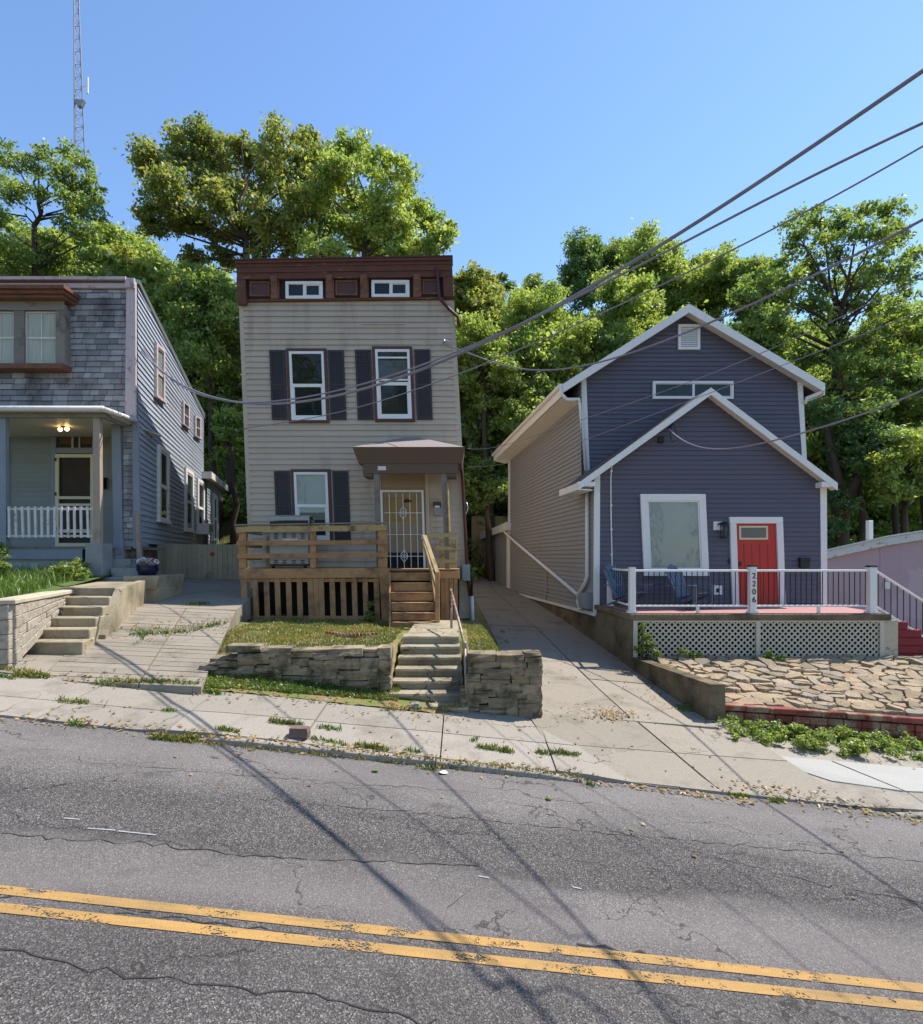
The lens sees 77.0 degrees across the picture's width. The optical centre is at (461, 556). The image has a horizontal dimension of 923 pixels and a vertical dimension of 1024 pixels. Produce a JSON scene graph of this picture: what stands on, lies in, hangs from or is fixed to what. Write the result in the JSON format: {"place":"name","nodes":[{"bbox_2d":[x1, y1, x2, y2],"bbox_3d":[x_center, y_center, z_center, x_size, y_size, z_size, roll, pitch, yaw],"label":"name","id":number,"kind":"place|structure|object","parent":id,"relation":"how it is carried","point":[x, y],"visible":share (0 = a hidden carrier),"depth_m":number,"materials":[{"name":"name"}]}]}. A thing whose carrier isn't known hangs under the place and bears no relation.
{"place":"outdoors","nodes":[
{"label":"outdoors","id":0,"kind":"place"},
{"bbox_2d":[0,654,64,675],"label":"walk pad","id":1,"kind":"object","parent":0,"point":[41,661],"visible":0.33,"depth_m":8.85,"materials":[{"name":"concrete"}]},
{"bbox_2d":[0,590,72,666],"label":"block retaining wall","id":2,"kind":"structure","parent":1,"relation":"on","point":[25,620],"depth_m":8.78,"materials":[{"name":"beige stone"}]},
{"bbox_2d":[1,573,110,597],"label":"yard lawn","id":3,"kind":"structure","parent":0,"point":[54,587],"depth_m":11.41,"materials":[{"name":"green plant"}]},
{"bbox_2d":[0,562,82,597],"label":"tall grass","id":4,"kind":"structure","parent":3,"relation":"on","point":[25,577],"depth_m":11.00,"materials":[{"name":"green plant"}]},
{"bbox_2d":[40,556,92,579],"bbox_3d":[-8.341,0.278,12.298,1.138,0.574,0.826,0,0,0],"label":"garden shrub","id":5,"kind":"object","parent":3,"relation":"on","point":[83,569],"visible":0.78,"depth_m":12.16,"materials":[{"name":"green plant"}]},
{"bbox_2d":[103,551,184,601],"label":"porch steps","id":6,"kind":"structure","parent":3,"relation":"on","point":[159,587],"depth_m":12.95,"materials":[{"name":"grey paint"}]},
{"bbox_2d":[48,606,235,693],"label":"ribbed driveway","id":7,"kind":"structure","parent":0,"point":[186,654],"depth_m":9.42,"materials":[{"name":"concrete"}]},
{"bbox_2d":[129,601,226,694],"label":"crack grass","id":8,"kind":"structure","parent":7,"relation":"on","point":[208,690],"depth_m":10.37,"materials":[{"name":"green plant"}]},
{"bbox_2d":[141,578,259,624],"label":"driveway","id":9,"kind":"structure","parent":0,"point":[221,594],"depth_m":13.34,"materials":[{"name":"concrete"}]},
{"bbox_2d":[157,544,243,579],"bbox_3d":[-7.445,0.325,16.052,2.847,1.351,0.195,0,0,0],"label":"board fence","id":10,"kind":"object","parent":9,"relation":"on","point":[211,561],"visible":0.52,"depth_m":15.99,"materials":[{"name":"grey wood"}]},
{"bbox_2d":[267,515,313,568],"bbox_3d":[-4.092,-0.354,13.955,1.001,1.268,0.530,0,0,0],"label":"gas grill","id":11,"kind":"object","parent":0,"point":[286,536],"visible":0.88,"depth_m":13.72,"materials":[{"name":"metal"}]},
{"bbox_2d":[218,598,508,684],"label":"lawn","id":12,"kind":"structure","parent":0,"point":[479,618],"depth_m":11.26,"materials":[{"name":"plant"}]},
{"bbox_2d":[235,522,459,627],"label":"wooden deck","id":13,"kind":"structure","parent":12,"relation":"on","point":[313,591],"depth_m":13.30,"materials":[{"name":"brown wood"}]},
{"bbox_2d":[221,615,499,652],"bbox_3d":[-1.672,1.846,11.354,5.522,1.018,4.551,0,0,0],"label":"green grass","id":14,"kind":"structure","parent":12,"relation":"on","point":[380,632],"depth_m":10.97,"materials":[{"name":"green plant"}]},
{"bbox_2d":[0,717,922,1023],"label":"road","id":15,"kind":"structure","parent":0,"point":[720,901],"depth_m":4.37,"materials":[{"name":"grey asphalt"}]},
{"bbox_2d":[194,736,583,782],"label":"kerb","id":16,"kind":"structure","parent":15,"relation":"on","point":[347,753],"depth_m":6.81,"materials":[{"name":"beige concrete"}]},
{"bbox_2d":[0,902,922,1010],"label":"road line","id":17,"kind":"object","parent":15,"relation":"on","point":[449,955],"visible":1,"depth_m":3.61,"materials":[{"name":"yellow paint"}]},
{"bbox_2d":[0,885,922,992],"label":"road line","id":18,"kind":"object","parent":15,"relation":"on","point":[373,929],"visible":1,"depth_m":3.78,"materials":[{"name":"yellow paint"}]},
{"bbox_2d":[0,765,922,1023],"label":"road crack","id":19,"kind":"object","parent":15,"relation":"on","point":[408,1016],"visible":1,"depth_m":3.83,"materials":[{"name":"black asphalt"}]},
{"bbox_2d":[0,673,922,812],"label":"sidewalk","id":20,"kind":"structure","parent":0,"point":[21,697],"depth_m":7.54,"materials":[{"name":"beige concrete"}]},
{"bbox_2d":[206,676,447,714],"bbox_3d":[-2.100,1.996,8.825,3.800,0.553,0.950,0,0,0],"label":"soil strip","id":21,"kind":"object","parent":20,"relation":"on","point":[403,702],"visible":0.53,"depth_m":8.47,"materials":[{"name":"brown soil"}]},
{"bbox_2d":[199,643,393,689],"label":"stone wall","id":22,"kind":"structure","parent":21,"relation":"on","point":[362,666],"depth_m":8.87,"materials":[{"name":"stone"}]},
{"bbox_2d":[204,670,399,700],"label":"green grass","id":23,"kind":"structure","parent":21,"relation":"on","point":[272,683],"depth_m":8.68,"materials":[{"name":"green plant"}]},
{"bbox_2d":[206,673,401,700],"bbox_3d":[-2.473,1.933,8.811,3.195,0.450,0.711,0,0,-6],"label":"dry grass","id":24,"kind":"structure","parent":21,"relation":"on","point":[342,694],"depth_m":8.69,"materials":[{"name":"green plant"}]},
{"bbox_2d":[0,668,787,802],"bbox_3d":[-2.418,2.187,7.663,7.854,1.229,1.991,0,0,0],"label":"crack grass","id":25,"kind":"structure","parent":20,"relation":"on","point":[30,673],"depth_m":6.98,"materials":[{"name":"green plant"}]},
{"bbox_2d":[390,620,467,712],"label":"concrete steps","id":26,"kind":"structure","parent":20,"relation":"on","point":[428,667],"depth_m":9.51,"materials":[{"name":"grey concrete"}]},
{"bbox_2d":[450,589,468,707],"bbox_3d":[-0.071,1.432,9.949,0.084,1.634,2.763,0,0,-6],"label":"pipe handrail","id":27,"kind":"object","parent":26,"relation":"on","point":[464,644],"visible":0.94,"depth_m":9.21,"materials":[{"name":"grey metal"}]},
{"bbox_2d":[470,711,525,719],"bbox_3d":[0.000,2.248,8.850,1.900,0.295,0.700,0,0,0],"label":"soil strip","id":28,"kind":"object","parent":20,"relation":"on","point":[501,715],"visible":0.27,"depth_m":8.56,"materials":[{"name":"soil"}]},
{"bbox_2d":[460,650,542,717],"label":"stone wall","id":29,"kind":"structure","parent":28,"relation":"on","point":[509,683],"depth_m":8.61,"materials":[{"name":"stone"}]},
{"bbox_2d":[717,714,922,761],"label":"creeping weeds","id":30,"kind":"object","parent":20,"relation":"on","point":[803,739],"visible":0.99,"depth_m":8.71,"materials":[{"name":"green plant"}]},
{"bbox_2d":[725,702,922,742],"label":"block edging","id":31,"kind":"object","parent":20,"relation":"on","point":[859,722],"visible":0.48,"depth_m":9.19,"materials":[{"name":"red brick"}]},
{"bbox_2d":[781,756,902,791],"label":"new sidewalk slab","id":32,"kind":"structure","parent":20,"relation":"on","point":[828,770],"depth_m":7.76,"materials":[{"name":"concrete"}]},
{"bbox_2d":[832,761,922,792],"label":"new sidewalk slab","id":33,"kind":"structure","parent":20,"relation":"on","point":[907,779],"depth_m":7.91,"materials":[{"name":"concrete"}]},
{"bbox_2d":[0,0,922,337],"label":"sky","id":34,"kind":"structure","parent":0,"point":[529,122],"materials":[{"name":"blue"}]},
{"bbox_2d":[203,438,920,750],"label":"ground","id":35,"kind":"structure","parent":0,"point":[224,538],"depth_m":31.00,"materials":[{"name":"soil"}]},
{"bbox_2d":[0,208,92,275],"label":"leafy tree","id":36,"kind":"object","parent":35,"relation":"on","point":[51,230],"visible":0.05,"depth_m":35.18,"materials":[{"name":"green plant"}]},
{"bbox_2d":[0,136,112,275],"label":"locust tree","id":37,"kind":"object","parent":35,"relation":"on","point":[81,203],"visible":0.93,"depth_m":31.73,"materials":[{"name":"green plant"}]},
{"bbox_2d":[73,0,88,247],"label":"radio mast","id":38,"kind":"object","parent":35,"relation":"on","point":[80,103],"visible":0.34,"depth_m":120.17,"materials":[{"name":"grey metal"}]},
{"bbox_2d":[26,580,146,654],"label":"yard steps","id":39,"kind":"structure","parent":35,"relation":"on","point":[92,612],"depth_m":10.25,"materials":[{"name":"concrete"}]},
{"bbox_2d":[0,276,228,585],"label":"clapboard house","id":40,"kind":"structure","parent":35,"relation":"on","point":[102,416],"depth_m":13.79,"materials":[{"name":"grey wood"}]},
{"bbox_2d":[0,284,80,372],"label":"bay window","id":41,"kind":"structure","parent":40,"relation":"in","point":[35,334],"depth_m":13.56,"materials":[{"name":"grey wood"}]},
{"bbox_2d":[51,436,92,545],"bbox_3d":[-10.137,-1.830,15.192,1.202,3.122,0.084,0,0,0],"label":"front door","id":42,"kind":"structure","parent":40,"relation":"in","point":[71,457],"depth_m":15.23,"materials":[{"name":"grey paint"}]},
{"bbox_2d":[153,342,166,403],"bbox_3d":[-8.297,-5.057,15.977,0.130,1.631,1.183,0,0,-16],"label":"side window","id":43,"kind":"structure","parent":40,"relation":"in","point":[159,352],"depth_m":15.97,"materials":[{"name":"white glass"}]},
{"bbox_2d":[156,444,171,524],"bbox_3d":[-8.437,-2.022,16.460,0.130,2.151,1.497,0,0,-16],"label":"side window","id":44,"kind":"structure","parent":40,"relation":"in","point":[163,455],"depth_m":16.38,"materials":[{"name":"white glass"}]},
{"bbox_2d":[183,467,195,532],"bbox_3d":[-9.600,-1.962,20.489,0.130,2.227,1.796,0,0,-16],"label":"side window","id":45,"kind":"structure","parent":40,"relation":"in","point":[188,476],"depth_m":20.40,"materials":[{"name":"white paint"}]},
{"bbox_2d":[196,478,205,534],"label":"side window","id":46,"kind":"structure","parent":40,"relation":"in","point":[200,488],"depth_m":22.83,"materials":[{"name":"white paint"}]},
{"bbox_2d":[75,217,165,265],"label":"leafy tree","id":47,"kind":"object","parent":35,"relation":"on","point":[114,233],"visible":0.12,"depth_m":40.34,"materials":[{"name":"green plant"}]},
{"bbox_2d":[97,239,178,328],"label":"leafy tree","id":48,"kind":"object","parent":35,"relation":"on","point":[118,250],"visible":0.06,"depth_m":34.76,"materials":[{"name":"green plant"}]},
{"bbox_2d":[154,256,240,475],"bbox_3d":[-12.323,-8.058,28.661,5.245,13.123,6.105,0,0,-20],"label":"leafy tree","id":49,"kind":"object","parent":35,"relation":"on","point":[203,313],"visible":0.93,"depth_m":27.46,"materials":[{"name":"green plant"}]},
{"bbox_2d":[191,340,243,506],"bbox_3d":[-12.205,-6.652,30.098,4.668,9.254,4.099,0,0,0],"label":"leafy tree","id":50,"kind":"object","parent":35,"relation":"on","point":[226,386],"visible":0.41,"depth_m":29.53,"materials":[{"name":"green plant"}]},
{"bbox_2d":[209,406,244,543],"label":"leafy tree","id":51,"kind":"object","parent":35,"relation":"on","point":[227,433],"visible":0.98,"depth_m":27.35,"materials":[{"name":"green plant"}]},
{"bbox_2d":[113,106,358,274],"bbox_3d":[-12.532,-15.176,32.945,14.084,23.142,9.276,0,0,0],"label":"oak tree","id":52,"kind":"object","parent":35,"relation":"on","point":[205,157],"visible":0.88,"depth_m":31.94,"materials":[{"name":"green plant"}]},
{"bbox_2d":[235,255,474,620],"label":"beige house","id":53,"kind":"structure","parent":35,"relation":"on","point":[309,326],"depth_m":14.76,"materials":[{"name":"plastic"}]},
{"bbox_2d":[285,281,322,298],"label":"window","id":54,"kind":"structure","parent":53,"relation":"in","point":[293,289],"depth_m":14.72,"materials":[{"name":"white paint"}]},
{"bbox_2d":[286,348,329,422],"bbox_3d":[-3.906,-4.340,14.758,1.102,1.889,0.085,0,0,0],"label":"window","id":55,"kind":"structure","parent":53,"relation":"in","point":[307,369],"depth_m":14.76,"materials":[{"name":"white paint"}]},
{"bbox_2d":[290,469,332,539],"bbox_3d":[-3.798,-1.284,14.758,1.076,1.872,0.085,0,0,0],"label":"window","id":56,"kind":"structure","parent":53,"relation":"in","point":[311,494],"depth_m":14.76,"materials":[{"name":"white glass"}]},
{"bbox_2d":[371,280,409,297],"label":"window","id":57,"kind":"structure","parent":53,"relation":"in","point":[379,288],"depth_m":14.71,"materials":[{"name":"white paint"}]},
{"bbox_2d":[372,346,414,421],"bbox_3d":[-1.725,-4.383,14.758,1.094,1.907,0.085,0,0,0],"label":"window","id":58,"kind":"structure","parent":53,"relation":"in","point":[387,360],"depth_m":14.75,"materials":[{"name":"white paint"}]},
{"bbox_2d":[380,490,425,572],"bbox_3d":[-1.482,-0.644,14.715,1.155,2.089,0.110,0,0,0],"label":"front door","id":59,"kind":"structure","parent":53,"relation":"in","point":[403,510],"depth_m":14.73,"materials":[{"name":"beige paint"}]},
{"bbox_2d":[285,125,459,257],"bbox_3d":[-4.747,-12.734,31.355,9.393,21.815,8.566,0,0,0],"label":"maple tree","id":60,"kind":"object","parent":35,"relation":"on","point":[374,227],"visible":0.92,"depth_m":29.33,"materials":[{"name":"green plant"}]},
{"bbox_2d":[1,232,921,537],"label":"wood","id":61,"kind":"object","parent":35,"relation":"on","point":[471,432],"visible":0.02,"depth_m":32.05,"materials":[{"name":"green plant"}]},
{"bbox_2d":[1,605,922,897],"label":"leaf litter","id":62,"kind":"object","parent":35,"relation":"on","point":[617,715],"visible":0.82,"depth_m":6.95,"materials":[{"name":"brown plant"}]},
{"bbox_2d":[452,259,510,539],"bbox_3d":[1.074,-9.576,36.112,5.630,18.202,5.291,0,0,0],"label":"leafy tree","id":63,"kind":"object","parent":35,"relation":"on","point":[477,288],"visible":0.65,"depth_m":34.88,"materials":[{"name":"green plant"}]},
{"bbox_2d":[460,401,508,527],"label":"leafy tree","id":64,"kind":"object","parent":35,"relation":"on","point":[501,471],"visible":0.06,"depth_m":32.16,"materials":[{"name":"green plant"}]},
{"bbox_2d":[464,456,507,580],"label":"leafy tree","id":65,"kind":"object","parent":35,"relation":"on","point":[476,476],"visible":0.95,"depth_m":28.79,"materials":[{"name":"green plant"}]},
{"bbox_2d":[471,516,507,571],"bbox_3d":[1.818,-0.324,33.040,2.510,4.047,0.080,0,0,0],"label":"picket fence","id":66,"kind":"object","parent":35,"relation":"on","point":[478,525],"visible":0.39,"depth_m":33.00,"materials":[{"name":"brown wood"}]},
{"bbox_2d":[455,308,524,578],"bbox_3d":[1.005,-5.207,29.865,4.776,14.202,4.766,0,0,0],"label":"leafy tree","id":67,"kind":"object","parent":35,"relation":"on","point":[474,380],"visible":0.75,"depth_m":29.31,"materials":[{"name":"green plant"}]},
{"bbox_2d":[484,350,562,436],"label":"leafy tree","id":68,"kind":"object","parent":35,"relation":"on","point":[522,401],"visible":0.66,"depth_m":29.74,"materials":[{"name":"green plant"}]},
{"bbox_2d":[490,276,606,382],"bbox_3d":[5.020,-7.132,33.044,7.312,17.355,7.965,0,0,0],"label":"leafy tree","id":69,"kind":"object","parent":35,"relation":"on","point":[523,305],"visible":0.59,"depth_m":31.40,"materials":[{"name":"green plant"}]},
{"bbox_2d":[203,425,921,584],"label":"undergrowth","id":70,"kind":"object","parent":35,"relation":"on","point":[227,509],"visible":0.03,"depth_m":36.27,"materials":[{"name":"green plant"}]},
{"bbox_2d":[556,225,626,312],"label":"leafy tree","id":71,"kind":"object","parent":35,"relation":"on","point":[586,260],"visible":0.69,"depth_m":48.50,"materials":[{"name":"green plant"}]},
{"bbox_2d":[568,263,666,348],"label":"leafy tree","id":72,"kind":"object","parent":35,"relation":"on","point":[639,314],"visible":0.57,"depth_m":34.11,"materials":[{"name":"green plant"}]},
{"bbox_2d":[603,233,658,273],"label":"leafy tree","id":73,"kind":"object","parent":35,"relation":"on","point":[614,252],"visible":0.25,"depth_m":49.02,"materials":[{"name":"green plant"}]},
{"bbox_2d":[480,304,837,641],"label":"blue gabled house","id":74,"kind":"structure","parent":35,"relation":"on","point":[652,492],"depth_m":14.91,"materials":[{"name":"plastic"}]},
{"bbox_2d":[640,494,708,575],"bbox_3d":[5.337,-0.545,14.557,1.724,2.053,0.085,0,0,0],"label":"picture window","id":75,"kind":"structure","parent":74,"relation":"in","point":[673,526],"depth_m":14.56,"materials":[{"name":"white glass"}]},
{"bbox_2d":[652,381,733,398],"bbox_3d":[6.318,-4.546,15.858,2.198,0.486,0.085,0,0,0],"label":"window","id":76,"kind":"structure","parent":74,"relation":"in","point":[689,390],"depth_m":15.86,"materials":[{"name":"white paint"}]},
{"bbox_2d":[614,217,708,317],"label":"leafy tree","id":77,"kind":"object","parent":35,"relation":"on","point":[665,266],"visible":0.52,"depth_m":40.01,"materials":[{"name":"green plant"}]},
{"bbox_2d":[665,239,744,323],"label":"leafy tree","id":78,"kind":"object","parent":35,"relation":"on","point":[702,284],"visible":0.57,"depth_m":38.53,"materials":[{"name":"green plant"}]},
{"bbox_2d":[720,252,795,322],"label":"leafy tree","id":79,"kind":"object","parent":35,"relation":"on","point":[742,267],"visible":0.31,"depth_m":35.26,"materials":[{"name":"green plant"}]},
{"bbox_2d":[730,300,813,361],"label":"leafy tree","id":80,"kind":"object","parent":35,"relation":"on","point":[746,330],"visible":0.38,"depth_m":33.10,"materials":[{"name":"green plant"}]},
{"bbox_2d":[726,193,922,542],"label":"locust tree","id":81,"kind":"object","parent":35,"relation":"on","point":[850,282],"visible":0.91,"depth_m":26.46,"materials":[{"name":"green plant"}]},
{"bbox_2d":[804,369,845,463],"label":"leafy tree","id":82,"kind":"object","parent":35,"relation":"on","point":[814,438],"visible":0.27,"depth_m":30.31,"materials":[{"name":"green plant"}]},
{"bbox_2d":[804,391,922,548],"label":"leaning tree","id":83,"kind":"object","parent":35,"relation":"on","point":[838,531],"visible":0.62,"depth_m":24.95,"materials":[{"name":"green plant"}]},
{"bbox_2d":[820,377,912,541],"bbox_3d":[18.251,-2.600,26.271,4.644,11.437,3.332,0,0,-34],"label":"leafy tree","id":84,"kind":"object","parent":35,"relation":"on","point":[852,449],"visible":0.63,"depth_m":25.52,"materials":[{"name":"green plant"}]},
{"bbox_2d":[827,530,922,629],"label":"pink building","id":85,"kind":"structure","parent":35,"relation":"on","point":[897,558],"depth_m":16.60,"materials":[{"name":"paint"}]},
{"bbox_2d":[880,544,901,574],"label":"covered window","id":86,"kind":"structure","parent":85,"relation":"in","point":[890,556],"depth_m":16.59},
{"bbox_2d":[848,296,922,534],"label":"leafy tree","id":87,"kind":"object","parent":35,"relation":"on","point":[898,344],"visible":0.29,"depth_m":29.91,"materials":[{"name":"green plant"}]},
{"bbox_2d":[862,427,922,532],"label":"leafy tree","id":88,"kind":"object","parent":35,"relation":"on","point":[893,484],"visible":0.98,"depth_m":24.07,"materials":[{"name":"green plant"}]},
{"bbox_2d":[872,358,922,529],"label":"leafy tree","id":89,"kind":"object","parent":35,"relation":"on","point":[911,407],"visible":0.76,"depth_m":27.92,"materials":[{"name":"green plant"}]},
{"bbox_2d":[470,577,718,729],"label":"driveway","id":90,"kind":"structure","parent":0,"point":[507,610],"depth_m":12.16,"materials":[{"name":"concrete"}]},
{"bbox_2d":[630,657,725,721],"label":"retaining wall","id":91,"kind":"structure","parent":90,"relation":"on","point":[705,699],"depth_m":9.85,"materials":[{"name":"grey concrete"}]},
{"bbox_2d":[633,622,662,659],"bbox_3d":[3.884,1.757,12.090,0.614,0.791,0.429,0,0,0],"label":"tall weed","id":92,"kind":"object","parent":91,"relation":"on","point":[647,646],"visible":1,"depth_m":12.07,"materials":[{"name":"green plant"}]},
{"bbox_2d":[594,604,897,666],"bbox_3d":[6.366,1.947,13.515,6.078,1.506,2.130,0,0,0],"label":"front porch","id":93,"kind":"object","parent":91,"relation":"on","point":[781,631],"visible":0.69,"depth_m":12.51,"materials":[{"name":"grey concrete"}]},
{"bbox_2d":[600,564,651,607],"bbox_3d":[3.875,0.694,13.852,0.860,1.028,0.980,0,0,-38],"label":"lounge chair","id":94,"kind":"object","parent":93,"relation":"on","point":[609,573],"visible":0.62,"depth_m":13.90,"materials":[{"name":"blue plastic"}]},
{"bbox_2d":[665,564,715,609],"bbox_3d":[5.309,0.694,13.707,0.860,1.028,0.980,0,0,-35],"label":"lounge chair","id":95,"kind":"object","parent":93,"relation":"on","point":[693,596],"visible":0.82,"depth_m":13.71,"materials":[{"name":"blue plastic"}]},
{"bbox_2d":[607,565,922,636],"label":"porch railing","id":96,"kind":"object","parent":93,"relation":"on","point":[871,573],"visible":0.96,"depth_m":12.60,"materials":[{"name":"white metal"}]},
{"bbox_2d":[530,714,857,805],"bbox_3d":[2.876,2.818,8.025,3.749,0.918,2.169,0,0,0],"label":"driveway apron","id":97,"kind":"object","parent":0,"point":[644,753],"visible":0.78,"depth_m":7.79,"materials":[{"name":"concrete"}]},
{"bbox_2d":[644,653,922,716],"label":"stone paving","id":98,"kind":"structure","parent":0,"point":[819,682],"depth_m":10.86,"materials":[{"name":"beige stone"}]},
{"bbox_2d":[898,621,922,655],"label":"red steps","id":99,"kind":"structure","parent":98,"relation":"on","point":[910,642],"depth_m":12.59,"materials":[{"name":"paint"}]},
{"bbox_3d":[11.600,-2.979,-5.800,2.400,15.441,0.340,0,0,0],"label":"utility pole","id":100,"kind":"object","parent":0,"visible":0},
{"bbox_2d":[141,68,922,404],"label":"overhead cable","id":101,"kind":"object","parent":100,"relation":"attached to","point":[817,142],"visible":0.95,"depth_m":6.72,"materials":[{"name":"black rubber"}]},
{"bbox_2d":[143,122,922,402],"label":"overhead cable","id":102,"kind":"object","parent":100,"relation":"attached to","point":[757,204],"visible":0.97,"depth_m":6.67,"materials":[{"name":"black rubber"}]},
{"bbox_2d":[243,145,922,428],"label":"overhead cable","id":103,"kind":"object","parent":100,"relation":"attached to","point":[873,174],"visible":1,"depth_m":7.51,"materials":[{"name":"black rubber"}]},
{"bbox_2d":[447,218,922,370],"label":"overhead cable","id":104,"kind":"object","parent":100,"relation":"attached to","point":[829,267],"visible":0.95,"depth_m":7.04,"materials":[{"name":"black rubber"}]},
{"bbox_2d":[668,389,922,449],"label":"overhead cable","id":105,"kind":"object","parent":100,"relation":"attached to","point":[910,395],"visible":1,"depth_m":10.18,"materials":[{"name":"black rubber"}]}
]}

